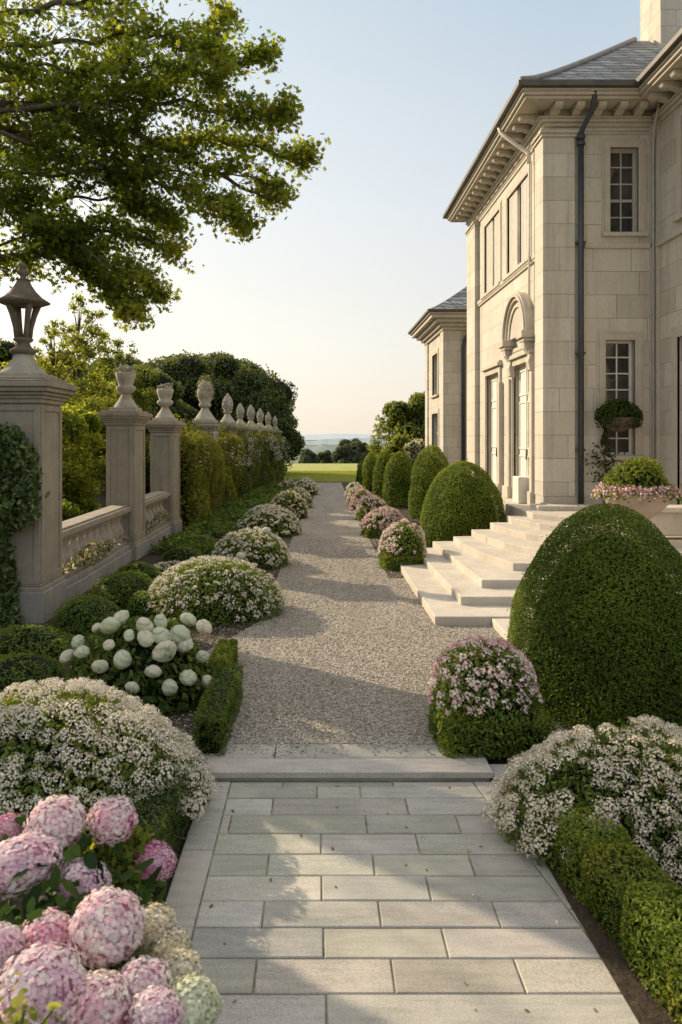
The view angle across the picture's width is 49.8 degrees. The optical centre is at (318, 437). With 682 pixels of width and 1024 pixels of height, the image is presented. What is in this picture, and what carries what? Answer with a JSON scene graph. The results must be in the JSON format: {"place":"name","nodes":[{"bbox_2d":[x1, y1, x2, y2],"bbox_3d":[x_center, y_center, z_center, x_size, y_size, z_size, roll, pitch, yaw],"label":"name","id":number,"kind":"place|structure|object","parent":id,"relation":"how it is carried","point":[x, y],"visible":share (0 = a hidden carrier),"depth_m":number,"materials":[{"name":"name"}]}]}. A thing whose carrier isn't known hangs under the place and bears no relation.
{"place":"outdoors","nodes":[
{"label":"outdoors","id":0,"kind":"place"},
{"bbox_2d":[62,498,79,539],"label":"garden shrub","id":1,"kind":"object","parent":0,"point":[69,511],"visible":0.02,"depth_m":14.37,"materials":[{"name":"green plant"}]},
{"bbox_2d":[0,483,313,954],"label":"soil","id":2,"kind":"structure","parent":0,"point":[151,558],"depth_m":9.42,"materials":[{"name":"soil"}]},
{"bbox_2d":[0,338,15,368],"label":"leafy tree","id":3,"kind":"object","parent":2,"relation":"on","point":[6,354],"visible":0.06,"depth_m":35.23,"materials":[{"name":"green plant"}]},
{"bbox_2d":[0,652,67,700],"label":"clipped cushion","id":4,"kind":"object","parent":2,"relation":"on","point":[20,668],"visible":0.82,"depth_m":7.22,"materials":[{"name":"green plant"}]},
{"bbox_2d":[0,623,73,662],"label":"clipped cushion","id":5,"kind":"object","parent":2,"relation":"on","point":[37,639],"visible":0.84,"depth_m":8.17,"materials":[{"name":"green plant"}]},
{"bbox_2d":[0,972,76,1023],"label":"euonymus sprig","id":6,"kind":"object","parent":2,"relation":"on","point":[18,1017],"visible":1,"depth_m":1.73,"materials":[{"name":"yellow plant"}]},
{"bbox_2d":[33,318,105,482],"bbox_3d":[-8.443,-0.697,23.846,3.598,6.396,3.861,0,0,0],"label":"young tree","id":7,"kind":"object","parent":2,"relation":"on","point":[41,360],"visible":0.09,"depth_m":23.92,"materials":[{"name":"green plant"}]},
{"bbox_2d":[61,403,105,515],"bbox_3d":[-6.090,0.833,17.498,2.295,3.335,2.522,0,0,-40],"label":"garden shrub","id":8,"kind":"object","parent":2,"relation":"on","point":[79,486],"visible":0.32,"depth_m":17.25,"materials":[{"name":"green plant"}]},
{"bbox_2d":[50,593,122,637],"bbox_3d":[-3.011,2.289,9.604,1.011,0.491,1.020,0,0,0],"label":"clipped cushion","id":9,"kind":"object","parent":2,"relation":"on","point":[83,615],"visible":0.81,"depth_m":9.35,"materials":[{"name":"green plant"}]},
{"bbox_2d":[47,292,131,473],"bbox_3d":[-9.301,-1.436,27.026,5.113,7.874,5.043,0,0,0],"label":"young tree","id":10,"kind":"object","parent":2,"relation":"on","point":[87,352],"visible":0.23,"depth_m":26.88,"materials":[{"name":"green plant"}]},
{"bbox_2d":[0,676,219,862],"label":"flowering mound","id":11,"kind":"object","parent":2,"relation":"on","point":[91,749],"visible":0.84,"depth_m":4.76,"materials":[{"name":"white plant"}]},
{"bbox_2d":[76,337,159,470],"bbox_3d":[-8.842,-0.950,32.176,6.182,6.901,5.732,0,0,0],"label":"young tree","id":12,"kind":"object","parent":2,"relation":"on","point":[140,396],"visible":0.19,"depth_m":31.86,"materials":[{"name":"green plant"}]},
{"bbox_2d":[94,420,150,495],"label":"garden shrub","id":13,"kind":"object","parent":2,"relation":"on","point":[102,431],"visible":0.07,"depth_m":23.22,"materials":[{"name":"green plant"}]},
{"bbox_2d":[87,569,157,608],"bbox_3d":[-2.954,2.277,11.131,1.108,0.519,1.143,0,0,0],"label":"clipped cushion","id":14,"kind":"object","parent":2,"relation":"on","point":[119,590],"visible":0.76,"depth_m":10.86,"materials":[{"name":"green plant"}]},
{"bbox_2d":[74,361,198,472],"bbox_3d":[-9.433,-0.516,36.084,7.200,6.614,5.735,0,0,0],"label":"dense tree","id":15,"kind":"object","parent":2,"relation":"on","point":[181,410],"visible":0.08,"depth_m":35.63,"materials":[{"name":"green plant"}]},
{"bbox_2d":[59,610,215,717],"bbox_3d":[-1.727,2.091,7.000,1.560,0.901,1.166,0,0,0],"label":"hydrangea bush","id":16,"kind":"object","parent":2,"relation":"on","point":[159,661],"visible":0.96,"depth_m":6.72,"materials":[{"name":"white plant"}]},
{"bbox_2d":[115,561,160,581],"bbox_3d":[-3.200,2.359,13.012,0.847,0.353,0.880,0,0,0],"label":"clipped cushion","id":17,"kind":"object","parent":2,"relation":"on","point":[147,569],"visible":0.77,"depth_m":12.86,"materials":[{"name":"green plant"}]},
{"bbox_2d":[127,590,157,618],"bbox_3d":[-2.450,2.321,10.167,0.477,0.430,0.443,0,0,0],"label":"clipped cushion","id":18,"kind":"object","parent":2,"relation":"on","point":[137,605],"visible":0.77,"depth_m":10.07,"materials":[{"name":"green plant"}]},
{"bbox_2d":[0,0,331,332],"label":"overhanging tree","id":19,"kind":"object","parent":2,"relation":"on","point":[70,105],"visible":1,"depth_m":10.91,"materials":[{"name":"green plant"}]},
{"bbox_2d":[160,545,201,561],"bbox_3d":[-2.796,2.384,15.040,0.889,0.349,0.955,0,0,0],"label":"clipped cushion","id":20,"kind":"object","parent":2,"relation":"on","point":[184,553],"visible":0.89,"depth_m":14.80,"materials":[{"name":"green plant"}]},
{"bbox_2d":[148,413,226,529],"bbox_3d":[-3.907,0.936,22.934,1.776,3.236,7.014,0,0,0],"label":"climbing hedge","id":21,"kind":"object","parent":2,"relation":"on","point":[199,497],"visible":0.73,"depth_m":20.74,"materials":[{"name":"green plant"}]},
{"bbox_2d":[144,555,287,627],"bbox_3d":[-1.486,2.102,10.542,2.095,0.850,2.093,0,0,0],"label":"flowering mound","id":22,"kind":"object","parent":2,"relation":"on","point":[227,591],"visible":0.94,"depth_m":10.01,"materials":[{"name":"white plant"}]},
{"bbox_2d":[192,662,243,756],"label":"box hedge","id":23,"kind":"object","parent":2,"relation":"on","point":[212,723],"visible":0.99,"depth_m":6.08,"materials":[{"name":"green plant"}]},
{"bbox_2d":[208,638,238,677],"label":"box hedge","id":24,"kind":"object","parent":2,"relation":"on","point":[223,652],"visible":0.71,"depth_m":7.73,"materials":[{"name":"green plant"}]},
{"bbox_2d":[150,478,299,554],"bbox_3d":[-2.166,2.358,27.758,2.161,0.362,24.695,0,0,3],"label":"ground cover","id":25,"kind":"object","parent":2,"relation":"on","point":[237,508],"visible":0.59,"depth_m":19.34,"materials":[{"name":"green plant"}]},
{"bbox_2d":[215,420,248,505],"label":"climbing hedge","id":26,"kind":"object","parent":2,"relation":"on","point":[232,480],"visible":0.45,"depth_m":28.21,"materials":[{"name":"green plant"}]},
{"bbox_2d":[236,423,257,496],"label":"climbing hedge","id":27,"kind":"object","parent":2,"relation":"on","point":[246,481],"visible":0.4,"depth_m":31.61,"materials":[{"name":"green plant"}]},
{"bbox_2d":[210,527,290,570],"bbox_3d":[-1.343,2.142,14.345,1.617,0.777,1.622,0,0,0],"label":"flowering mound","id":28,"kind":"object","parent":2,"relation":"on","point":[262,551],"visible":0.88,"depth_m":14.00,"materials":[{"name":"white plant"}]},
{"bbox_2d":[245,422,264,491],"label":"climbing hedge","id":29,"kind":"object","parent":2,"relation":"on","point":[259,461],"visible":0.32,"depth_m":34.56,"materials":[{"name":"green plant"}]},
{"bbox_2d":[256,423,276,485],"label":"climbing hedge","id":30,"kind":"object","parent":2,"relation":"on","point":[267,472],"visible":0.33,"depth_m":36.66,"materials":[{"name":"green plant"}]},
{"bbox_2d":[237,503,302,537],"bbox_3d":[-1.257,2.119,18.904,1.752,0.834,1.689,0,0,0],"label":"flowering mound","id":31,"kind":"object","parent":2,"relation":"on","point":[278,520],"visible":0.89,"depth_m":18.50,"materials":[{"name":"white plant"}]},
{"bbox_2d":[266,426,283,481],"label":"climbing hedge","id":32,"kind":"object","parent":2,"relation":"on","point":[273,457],"visible":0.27,"depth_m":38.48,"materials":[{"name":"green plant"}]},
{"bbox_2d":[271,425,289,479],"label":"climbing hedge","id":33,"kind":"object","parent":2,"relation":"on","point":[281,463],"visible":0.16,"depth_m":40.18,"materials":[{"name":"green plant"}]},
{"bbox_2d":[270,490,308,518],"bbox_3d":[-0.925,2.080,22.801,1.300,0.918,1.307,0,0,0],"label":"flowering mound","id":34,"kind":"object","parent":2,"relation":"on","point":[292,501],"visible":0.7,"depth_m":22.52,"materials":[{"name":"white plant"}]},
{"bbox_2d":[294,477,319,494],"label":"flowering mound","id":35,"kind":"object","parent":2,"relation":"on","point":[310,486],"visible":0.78,"depth_m":31.73,"materials":[{"name":"white plant"}]},
{"bbox_2d":[96,464,362,482],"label":"lawn","id":36,"kind":"structure","parent":0,"point":[325,467],"depth_m":56.71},
{"bbox_2d":[48,350,149,476],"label":"dense tree","id":37,"kind":"object","parent":36,"relation":"on","point":[132,362],"visible":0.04,"depth_m":42.16,"materials":[{"name":"green plant"}]},
{"bbox_2d":[144,349,305,472],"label":"dense tree","id":38,"kind":"object","parent":36,"relation":"on","point":[245,383],"visible":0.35,"depth_m":44.99,"materials":[{"name":"green plant"}]},
{"bbox_2d":[280,470,356,480],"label":"grass","id":39,"kind":"structure","parent":36,"relation":"on","point":[324,475],"depth_m":45.62,"materials":[{"name":"green plant"}]},
{"bbox_2d":[365,414,398,458],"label":"young tree","id":40,"kind":"object","parent":36,"relation":"on","point":[375,447],"visible":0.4,"depth_m":59.89,"materials":[{"name":"green plant"}]},
{"bbox_2d":[381,433,411,457],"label":"leafy tree","id":41,"kind":"object","parent":36,"relation":"on","point":[399,441],"visible":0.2,"depth_m":49.58,"materials":[{"name":"green plant"}]},
{"bbox_2d":[382,391,424,444],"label":"leafy tree","id":42,"kind":"object","parent":36,"relation":"on","point":[406,419],"visible":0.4,"depth_m":55.67,"materials":[{"name":"green plant"}]},
{"bbox_2d":[402,438,424,466],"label":"blossom bush","id":43,"kind":"object","parent":36,"relation":"on","point":[412,449],"visible":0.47,"depth_m":41.49,"materials":[{"name":"green plant"}]},
{"bbox_2d":[0,0,639,434],"label":"sky","id":44,"kind":"structure","parent":0,"point":[329,295],"materials":[{"name":"blue"}]},
{"bbox_2d":[301,434,390,439],"bbox_3d":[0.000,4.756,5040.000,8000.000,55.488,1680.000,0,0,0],"label":"hills","id":45,"kind":"structure","parent":0,"point":[327,436],"depth_m":4554.31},
{"bbox_2d":[304,438,387,444],"bbox_3d":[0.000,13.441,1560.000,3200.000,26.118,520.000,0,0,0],"label":"hills","id":46,"kind":"structure","parent":0,"point":[332,441],"depth_m":1424.57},
{"bbox_2d":[341,483,428,577],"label":"soil","id":47,"kind":"structure","parent":0,"point":[404,512],"depth_m":20.51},
{"bbox_2d":[359,506,406,537],"bbox_3d":[1.661,2.135,18.645,1.270,0.811,1.240,0,0,0],"label":"flowering mound","id":48,"kind":"object","parent":47,"relation":"on","point":[376,522],"visible":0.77,"depth_m":18.31,"materials":[{"name":"pink plant"}]},
{"bbox_2d":[382,451,412,507],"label":"topiary","id":49,"kind":"object","parent":47,"relation":"on","point":[397,481],"visible":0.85,"depth_m":26.03,"materials":[{"name":"green plant"}]},
{"bbox_2d":[377,518,427,570],"bbox_3d":[1.613,2.039,14.088,1.002,0.976,0.984,0,0,0],"label":"flowering mound","id":50,"kind":"object","parent":47,"relation":"on","point":[403,544],"visible":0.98,"depth_m":13.82,"materials":[{"name":"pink plant"}]},
{"bbox_2d":[408,444,449,518],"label":"topiary","id":51,"kind":"object","parent":47,"relation":"on","point":[425,471],"visible":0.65,"depth_m":22.41,"materials":[{"name":"green plant"}]},
{"bbox_2d":[418,458,506,547],"bbox_3d":[3.317,1.501,16.786,2.008,2.048,1.996,0,0,0],"label":"topiary","id":52,"kind":"object","parent":47,"relation":"on","point":[465,502],"visible":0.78,"depth_m":16.19,"materials":[{"name":"green plant"}]},
{"bbox_2d":[149,780,638,1023],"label":"stone path","id":53,"kind":"structure","parent":0,"point":[565,976],"depth_m":3.93,"materials":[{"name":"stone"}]},
{"bbox_2d":[162,440,673,902],"bbox_3d":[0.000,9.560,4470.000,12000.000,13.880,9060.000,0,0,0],"label":"ground","id":54,"kind":"structure","parent":0,"point":[170,879],"depth_m":4.79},
{"bbox_2d":[298,448,320,463],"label":"tree","id":55,"kind":"object","parent":54,"relation":"on","point":[308,456],"visible":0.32,"depth_m":129.01,"materials":[{"name":"green plant"}]},
{"bbox_2d":[331,438,373,463],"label":"tree","id":56,"kind":"object","parent":54,"relation":"on","point":[352,451],"visible":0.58,"depth_m":132.90,"materials":[{"name":"green plant"}]},
{"bbox_2d":[202,744,526,783],"bbox_3d":[0.350,2.554,5.688,2.540,0.132,0.535,0,0,0],"label":"path step","id":57,"kind":"object","parent":54,"relation":"on","point":[358,763],"visible":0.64,"depth_m":5.58,"materials":[{"name":"stone"}]},
{"bbox_2d":[408,286,466,472],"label":"garden pavilion","id":58,"kind":"structure","parent":54,"relation":"on","point":[439,331],"depth_m":28.74,"materials":[{"name":"stone"}]},
{"bbox_2d":[430,347,438,397],"bbox_3d":[5.010,-2.700,31.000,0.320,2.020,1.840,0,0,0],"label":"window","id":59,"kind":"structure","parent":58,"relation":"in","point":[436,351],"depth_m":31.65,"materials":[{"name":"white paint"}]},
{"bbox_2d":[492,495,608,522],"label":"terrace","id":60,"kind":"structure","parent":54,"relation":"on","point":[511,507],"depth_m":15.23,"materials":[{"name":"stone"}]},
{"bbox_2d":[513,476,528,503],"bbox_3d":[4.850,1.230,17.240,0.440,0.620,0.520,0,0,0],"label":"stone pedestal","id":61,"kind":"object","parent":60,"relation":"on","point":[520,486],"visible":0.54,"depth_m":16.98,"materials":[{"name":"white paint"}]},
{"bbox_2d":[530,504,598,510],"bbox_3d":[5.300,1.500,15.640,1.400,0.120,0.580,0,0,0],"label":"stone doorstep","id":62,"kind":"structure","parent":60,"relation":"on","point":[556,507],"depth_m":15.35,"materials":[{"name":"stone"}]},
{"bbox_2d":[443,0,681,504],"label":"mansion","id":63,"kind":"structure","parent":54,"relation":"on","point":[565,204],"depth_m":16.00,"materials":[{"name":"stone"}]},
{"bbox_2d":[480,200,501,299],"bbox_3d":[4.960,-5.260,20.850,0.220,2.300,2.200,0,0,0],"label":"window","id":64,"kind":"structure","parent":63,"relation":"in","point":[494,228],"depth_m":20.97,"materials":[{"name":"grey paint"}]},
{"bbox_2d":[481,360,502,490],"bbox_3d":[4.965,-0.125,20.725,0.310,3.930,2.030,0,0,0],"label":"door","id":65,"kind":"structure","parent":63,"relation":"in","point":[493,368],"depth_m":21.22,"materials":[{"name":"white paint"}]},
{"bbox_2d":[502,161,531,280],"bbox_3d":[5.050,-5.260,18.175,0.400,2.300,2.350,0,0,0],"label":"window","id":66,"kind":"structure","parent":63,"relation":"in","point":[517,251],"depth_m":18.37,"materials":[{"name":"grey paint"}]},
{"bbox_2d":[506,348,534,497],"bbox_3d":[4.965,-0.125,17.775,0.310,3.930,2.030,0,0,0],"label":"door","id":67,"kind":"structure","parent":63,"relation":"in","point":[518,358],"depth_m":18.17,"materials":[{"name":"white paint"}]},
{"bbox_2d":[586,428,624,502],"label":"climbing plant","id":68,"kind":"object","parent":63,"relation":"attached to","point":[604,440],"visible":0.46,"depth_m":15.88,"materials":[{"name":"green plant"}]},
{"bbox_2d":[594,397,643,431],"bbox_3d":[6.404,-0.490,15.650,1.065,0.740,0.781,0,0,0],"label":"hanging basket","id":69,"kind":"object","parent":63,"relation":"attached to","point":[618,415],"visible":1,"depth_m":15.44,"materials":[{"name":"green plant"}]},
{"bbox_2d":[596,331,645,459],"bbox_3d":[6.580,-0.910,16.070,1.040,2.800,0.340,0,0,0],"label":"window","id":70,"kind":"structure","parent":63,"relation":"in","point":[613,357],"depth_m":15.99,"materials":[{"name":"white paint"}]},
{"bbox_2d":[601,139,648,236],"bbox_3d":[6.670,-5.435,16.070,1.000,2.130,0.340,0,0,0],"label":"window","id":71,"kind":"structure","parent":63,"relation":"in","point":[618,167],"depth_m":15.99,"materials":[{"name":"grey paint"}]},
{"bbox_2d":[671,325,681,504],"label":"window","id":72,"kind":"structure","parent":63,"relation":"in","point":[676,332],"depth_m":15.06,"materials":[{"name":"white paint"}]},
{"bbox_2d":[672,106,681,222],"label":"window","id":73,"kind":"structure","parent":63,"relation":"in","point":[678,217],"depth_m":14.89,"materials":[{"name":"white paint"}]},
{"bbox_2d":[207,483,672,747],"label":"gravel walk","id":74,"kind":"structure","parent":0,"point":[332,516],"depth_m":8.98,"materials":[{"name":"gravel"}]},
{"bbox_2d":[0,376,77,622],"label":"stone pillar","id":75,"kind":"structure","parent":74,"relation":"on","point":[30,406],"depth_m":9.90,"materials":[{"name":"stone"}]},
{"bbox_2d":[0,421,50,626],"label":"ivy","id":76,"kind":"object","parent":75,"relation":"attached to","point":[19,492],"visible":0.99,"depth_m":9.65,"materials":[{"name":"green plant"}]},
{"bbox_2d":[0,262,57,378],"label":"stone lantern","id":77,"kind":"object","parent":75,"relation":"on","point":[22,293],"visible":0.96,"depth_m":10.17,"materials":[{"name":"stone"}]},
{"bbox_2d":[62,505,131,600],"bbox_3d":[-4.020,1.960,12.790,0.520,1.180,4.140,0,0,0],"label":"balustrade","id":78,"kind":"object","parent":74,"relation":"on","point":[104,523],"visible":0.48,"depth_m":12.60,"materials":[{"name":"stone"}]},
{"bbox_2d":[62,534,129,574],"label":"creeper","id":79,"kind":"object","parent":78,"relation":"attached to","point":[97,550],"visible":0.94,"depth_m":12.36,"materials":[{"name":"green plant"}]},
{"bbox_2d":[97,410,152,560],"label":"stone pillar","id":80,"kind":"structure","parent":74,"relation":"on","point":[125,457],"depth_m":14.90,"materials":[{"name":"stone"}]},
{"bbox_2d":[109,364,141,410],"bbox_3d":[-4.030,-1.040,15.350,0.540,0.987,0.540,0,0,0],"label":"stone urn","id":81,"kind":"object","parent":80,"relation":"on","point":[125,388],"visible":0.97,"depth_m":15.20,"materials":[{"name":"stone"}]},
{"bbox_2d":[145,491,171,550],"bbox_3d":[-4.000,1.960,17.270,0.520,1.180,2.860,0,0,0],"label":"balustrade","id":82,"kind":"object","parent":74,"relation":"on","point":[153,504],"visible":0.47,"depth_m":17.49,"materials":[{"name":"stone"}]},
{"bbox_2d":[145,510,170,535],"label":"creeper","id":83,"kind":"object","parent":82,"relation":"attached to","point":[162,514],"visible":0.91,"depth_m":16.84,"materials":[{"name":"green plant"}]},
{"bbox_2d":[144,421,185,534],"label":"stone pillar","id":84,"kind":"structure","parent":74,"relation":"on","point":[164,455],"depth_m":18.75,"materials":[{"name":"stone"}]},
{"bbox_2d":[152,383,177,420],"bbox_3d":[-4.010,-0.934,19.200,0.556,1.015,0.556,0,0,0],"label":"stone urn","id":85,"kind":"object","parent":84,"relation":"on","point":[165,395],"visible":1,"depth_m":19.05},
{"bbox_2d":[192,423,219,436],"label":"stone pillar","id":86,"kind":"structure","parent":74,"relation":"on","point":[210,426],"depth_m":25.93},
{"bbox_2d":[192,373,217,422],"bbox_3d":[-4.064,-1.421,26.310,0.810,1.810,0.810,0,0,0],"label":"stone urn","id":87,"kind":"object","parent":86,"relation":"on","point":[205,392],"visible":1,"depth_m":26.11,"materials":[{"name":"beige stone"}]},
{"bbox_2d":[218,425,239,474],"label":"stone pillar","id":88,"kind":"structure","parent":74,"relation":"on","point":[234,428],"depth_m":29.94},
{"bbox_2d":[218,393,236,424],"bbox_3d":[-3.746,-1.171,30.310,0.691,1.310,0.691,0,0,0],"label":"stone finial","id":89,"kind":"object","parent":88,"relation":"on","point":[227,406],"visible":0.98,"depth_m":30.14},
{"bbox_2d":[361,452,376,491],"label":"topiary","id":90,"kind":"object","parent":74,"relation":"on","point":[369,463],"visible":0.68,"depth_m":33.61,"materials":[{"name":"green plant"}]},
{"bbox_2d":[354,494,387,520],"bbox_3d":[1.621,2.130,22.186,1.117,0.831,1.137,0,0,0],"label":"flowering mound","id":91,"kind":"object","parent":74,"relation":"on","point":[371,503],"visible":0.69,"depth_m":21.95,"materials":[{"name":"pink plant"}]},
{"bbox_2d":[372,450,391,498],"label":"topiary","id":92,"kind":"object","parent":74,"relation":"on","point":[378,471],"visible":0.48,"depth_m":30.04,"materials":[{"name":"green plant"}]},
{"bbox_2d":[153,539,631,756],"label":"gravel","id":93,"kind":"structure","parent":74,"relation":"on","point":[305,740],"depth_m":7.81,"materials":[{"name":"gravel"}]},
{"bbox_2d":[426,634,556,760],"bbox_3d":[1.387,2.080,6.112,1.009,0.887,1.012,0,0,0],"label":"flowering mound","id":94,"kind":"object","parent":74,"relation":"on","point":[484,701],"visible":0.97,"depth_m":5.83,"materials":[{"name":"pink plant"}]},
{"bbox_2d":[492,611,534,656],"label":"stone steps","id":95,"kind":"structure","parent":74,"relation":"on","point":[499,626],"depth_m":9.40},
{"bbox_2d":[400,516,681,624],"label":"stone steps","id":96,"kind":"structure","parent":74,"relation":"on","point":[475,577],"depth_m":12.14,"materials":[{"name":"stone"}]},
{"bbox_2d":[589,481,681,564],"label":"planter urn","id":97,"kind":"object","parent":96,"relation":"on","point":[639,500],"visible":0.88,"depth_m":10.21,"materials":[{"name":"stone"}]},
{"bbox_2d":[602,455,676,501],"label":"box shrub","id":98,"kind":"object","parent":97,"relation":"in","point":[638,472],"visible":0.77,"depth_m":10.36,"materials":[{"name":"green plant"}]},
{"bbox_2d":[614,505,681,534],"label":"parapet","id":99,"kind":"structure","parent":96,"relation":"on","point":[667,520],"depth_m":12.70,"materials":[{"name":"stone"}]},
{"bbox_2d":[505,501,681,741],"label":"topiary","id":100,"kind":"object","parent":74,"relation":"on","point":[600,630],"visible":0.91,"depth_m":6.35,"materials":[{"name":"green plant"}]},
{"bbox_2d":[486,755,681,1023],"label":"soil","id":101,"kind":"structure","parent":0,"point":[644,1005],"depth_m":3.56,"materials":[{"name":"soil"}]},
{"bbox_2d":[138,773,681,1023],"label":"mulch","id":102,"kind":"object","parent":101,"relation":"on","point":[177,849],"visible":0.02,"depth_m":4.40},
{"bbox_2d":[0,794,223,1023],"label":"hydrangea bush","id":103,"kind":"object","parent":102,"relation":"on","point":[90,925],"visible":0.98,"depth_m":2.20,"materials":[{"name":"pink plant"}]},
{"bbox_2d":[112,755,195,899],"bbox_3d":[-1.031,2.331,4.026,0.377,0.380,1.979,0,0,2],"label":"box hedge","id":104,"kind":"object","parent":102,"relation":"on","point":[159,815],"visible":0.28,"depth_m":4.46,"materials":[{"name":"green plant"}]},
{"bbox_2d":[523,780,577,860],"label":"box bush","id":105,"kind":"object","parent":101,"relation":"on","point":[545,820],"visible":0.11,"depth_m":4.49,"materials":[{"name":"green plant"}]},
{"bbox_2d":[480,714,681,885],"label":"flowering mound","id":106,"kind":"object","parent":101,"relation":"on","point":[634,787],"visible":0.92,"depth_m":4.50,"materials":[{"name":"white plant"}]},
{"bbox_2d":[551,803,634,905],"bbox_3d":[1.583,2.372,4.223,0.413,0.400,0.508,0,0,0],"label":"box bush","id":107,"kind":"object","parent":101,"relation":"on","point":[583,837],"visible":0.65,"depth_m":4.15,"materials":[{"name":"green plant"}]},
{"bbox_2d":[581,842,676,951],"bbox_3d":[1.636,2.380,3.848,0.429,0.382,0.484,0,0,0],"label":"box bush","id":108,"kind":"object","parent":101,"relation":"on","point":[616,873],"visible":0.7,"depth_m":3.83,"materials":[{"name":"green plant"}]},
{"bbox_2d":[619,880,681,1015],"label":"box bush","id":109,"kind":"object","parent":101,"relation":"on","point":[654,915],"visible":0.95,"depth_m":3.44,"materials":[{"name":"green plant"}]},
{"bbox_2d":[665,940,681,1023],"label":"box bush","id":110,"kind":"object","parent":101,"relation":"on","point":[671,970],"visible":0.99,"depth_m":3.21,"materials":[{"name":"green plant"}]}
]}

